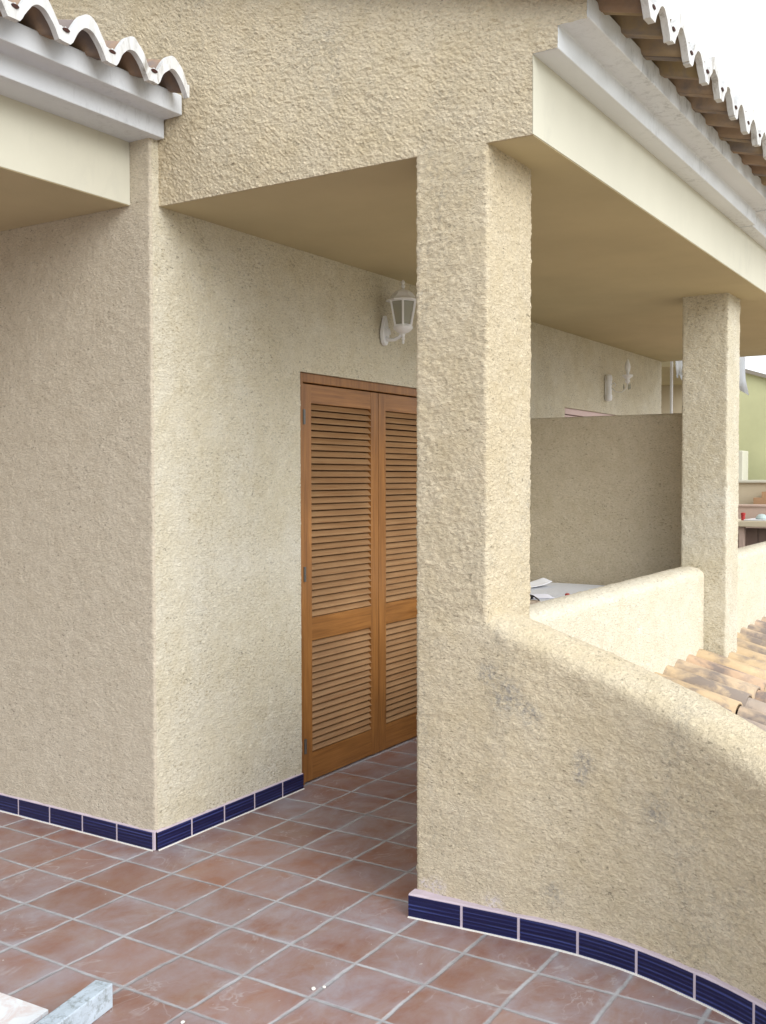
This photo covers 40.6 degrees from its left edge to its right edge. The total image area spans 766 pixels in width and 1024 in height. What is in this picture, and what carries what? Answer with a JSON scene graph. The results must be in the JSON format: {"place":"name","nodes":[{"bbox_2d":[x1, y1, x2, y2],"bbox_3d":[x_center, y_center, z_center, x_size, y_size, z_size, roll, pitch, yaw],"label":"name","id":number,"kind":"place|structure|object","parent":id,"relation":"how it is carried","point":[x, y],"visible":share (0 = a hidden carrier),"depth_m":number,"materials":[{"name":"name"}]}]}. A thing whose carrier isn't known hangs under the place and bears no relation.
{"place":"outdoors","nodes":[
{"label":"outdoors","id":0,"kind":"place"},
{"bbox_2d":[0,736,737,1023],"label":"terrace floor","id":1,"kind":"structure","parent":0,"point":[274,912],"depth_m":3.40,"materials":[{"name":"tile"}]},
{"bbox_2d":[0,992,47,1023],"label":"white board","id":2,"kind":"object","parent":1,"relation":"on","point":[13,1010],"visible":0.95,"depth_m":2.89,"materials":[{"name":"white wood"}]},
{"bbox_2d":[35,980,112,1023],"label":"timber bar","id":3,"kind":"object","parent":1,"relation":"on","point":[92,1002],"visible":1,"depth_m":2.85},
{"bbox_2d":[0,0,765,869],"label":"terraced house","id":4,"kind":"structure","parent":1,"relation":"on","point":[264,500],"depth_m":4.32,"materials":[{"name":"paint"}]},
{"bbox_2d":[300,372,417,784],"bbox_3d":[-0.052,0.311,5.642,0.100,2.014,1.475,1,2,32],"label":"wooden door","id":5,"kind":"structure","parent":4,"relation":"in","point":[358,442],"depth_m":5.46,"materials":[{"name":"brown wood"}]},
{"bbox_2d":[380,280,416,345],"bbox_3d":[0.087,-1.061,5.506,0.207,0.339,0.184,1,2,32],"label":"wall lantern","id":6,"kind":"object","parent":4,"relation":"attached to","point":[402,301],"depth_m":5.46,"materials":[{"name":"white metal"}]},
{"bbox_2d":[565,408,611,416],"bbox_3d":[1.697,0.211,8.421,0.092,2.030,1.465,1,2,32],"label":"wooden door","id":7,"kind":"structure","parent":4,"relation":"in","point":[569,412],"depth_m":8.05,"materials":[{"name":"pink wood"}]},
{"bbox_2d":[605,359,632,400],"bbox_3d":[1.913,-1.069,8.387,0.228,0.335,0.088,1,2,32],"label":"candle wall lamp","id":8,"kind":"object","parent":4,"relation":"attached to","point":[627,376],"visible":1,"depth_m":8.41,"materials":[{"name":"white metal"}]},
{"bbox_2d":[530,582,605,601],"bbox_3d":[1.061,0.897,6.242,0.940,0.800,1.334,1,2,32],"label":"garden table","id":9,"kind":"object","parent":1,"relation":"on","point":[555,590],"visible":0.02,"depth_m":6.54,"materials":[{"name":"white plastic"}]},
{"bbox_2d":[530,578,551,586],"bbox_3d":[0.929,0.461,6.640,0.418,0.044,0.215,-1,2,-31],"label":"paper sheet","id":10,"kind":"object","parent":9,"relation":"on","point":[539,582],"visible":0.41,"depth_m":6.71,"materials":[{"name":"white paper"}]},
{"bbox_2d":[531,594,553,597],"bbox_3d":[0.834,0.497,6.068,0.356,0.010,0.195,-1,2,-19],"label":"paper sheet","id":11,"kind":"object","parent":9,"relation":"on","point":[542,595],"visible":0.32,"depth_m":6.11,"materials":[{"name":"white paper"}]},
{"bbox_2d":[408,608,765,1023],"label":"curved parapet wall","id":12,"kind":"structure","parent":1,"relation":"on","point":[579,798],"depth_m":3.25,"materials":[{"name":"paint"}]},
{"bbox_2d":[529,413,681,584],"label":"partition wall","id":13,"kind":"structure","parent":1,"relation":"on","point":[605,501],"depth_m":6.78,"materials":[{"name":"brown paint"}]},
{"bbox_2d":[529,566,703,673],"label":"straight parapet wall","id":14,"kind":"structure","parent":1,"relation":"on","point":[653,622],"depth_m":5.26,"materials":[{"name":"paint"}]},
{"bbox_2d":[670,361,672,412],"bbox_3d":[2.720,-0.170,9.789,0.036,3.100,0.036,1,2,32],"label":"white pole","id":15,"kind":"object","parent":1,"relation":"on","point":[671,386],"depth_m":9.74,"materials":[{"name":"metal"}]},
{"bbox_3d":[3.304,-1.470,9.330,1.437,0.020,0.085,1,2,32],"label":"clothes line","id":16,"kind":"object","parent":15,"relation":"attached to","visible":0},
{"bbox_2d":[675,361,682,379],"bbox_3d":[2.781,-1.351,9.712,0.082,0.255,0.027,1,2,32],"label":"hanging cloth","id":17,"kind":"object","parent":16,"relation":"hanging from","point":[679,365],"visible":0.59,"depth_m":9.71,"materials":[{"name":"white fabric"}]},
{"bbox_2d":[739,357,748,394],"bbox_3d":[3.236,-1.263,9.428,0.195,0.415,0.030,1,2,32],"label":"hanging cloth","id":18,"kind":"object","parent":16,"relation":"hanging from","point":[743,384],"visible":0.4,"depth_m":9.41,"materials":[{"name":"white fabric"}]},
{"bbox_2d":[737,541,765,632],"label":"straight parapet wall","id":19,"kind":"structure","parent":1,"relation":"on","point":[751,595],"depth_m":7.28,"materials":[{"name":"paint"}]},
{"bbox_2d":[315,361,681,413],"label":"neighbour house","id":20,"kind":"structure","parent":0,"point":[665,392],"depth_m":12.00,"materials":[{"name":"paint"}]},
{"bbox_2d":[530,599,540,603],"bbox_3d":[0.781,0.501,5.806,0.220,0.019,0.090,1,2,32],"label":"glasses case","id":21,"kind":"object","parent":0,"point":[533,601],"visible":0.23,"depth_m":5.74,"materials":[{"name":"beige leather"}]},
{"bbox_2d":[667,0,765,373],"label":"sky","id":22,"kind":"structure","parent":0,"point":[733,32],"materials":[{"name":"white"}]},
{"bbox_2d":[738,504,765,547],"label":"pink wall","id":23,"kind":"structure","parent":0,"point":[750,511],"depth_m":12.21,"materials":[{"name":"pink paint"}]},
{"bbox_2d":[739,369,765,479],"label":"green gable house","id":24,"kind":"structure","parent":0,"point":[752,423],"depth_m":13.48,"materials":[{"name":"paint"}]},
{"bbox_3d":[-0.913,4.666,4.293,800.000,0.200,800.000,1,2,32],"label":"ground","id":25,"kind":"structure","parent":0,"visible":0},
{"bbox_2d":[654,616,765,730],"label":"tiled roof","id":26,"kind":"structure","parent":25,"relation":"on","point":[734,682],"depth_m":5.68,"materials":[{"name":"tile"}]},
{"bbox_2d":[738,451,747,479],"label":"chimney pier","id":27,"kind":"structure","parent":25,"relation":"on","point":[743,465],"depth_m":13.08,"materials":[{"name":"white paint"}]},
{"bbox_2d":[738,518,765,547],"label":"outdoor counter","id":28,"kind":"object","parent":25,"relation":"on","point":[749,536],"visible":0.2,"depth_m":11.63,"materials":[{"name":"white paint"}]},
{"bbox_2d":[756,514,765,518],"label":"plastic bowl","id":29,"kind":"object","parent":28,"relation":"on","point":[761,516],"visible":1,"depth_m":11.65,"materials":[{"name":"white plastic"}]},
{"bbox_2d":[738,480,765,503],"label":"terrace wall","id":30,"kind":"structure","parent":25,"relation":"on","point":[749,491],"depth_m":12.76,"materials":[{"name":"beige paint"}]},
{"bbox_2d":[753,491,765,503],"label":"brick steps","id":31,"kind":"structure","parent":25,"relation":"on","point":[759,500],"depth_m":12.46,"materials":[{"name":"orange brick"}]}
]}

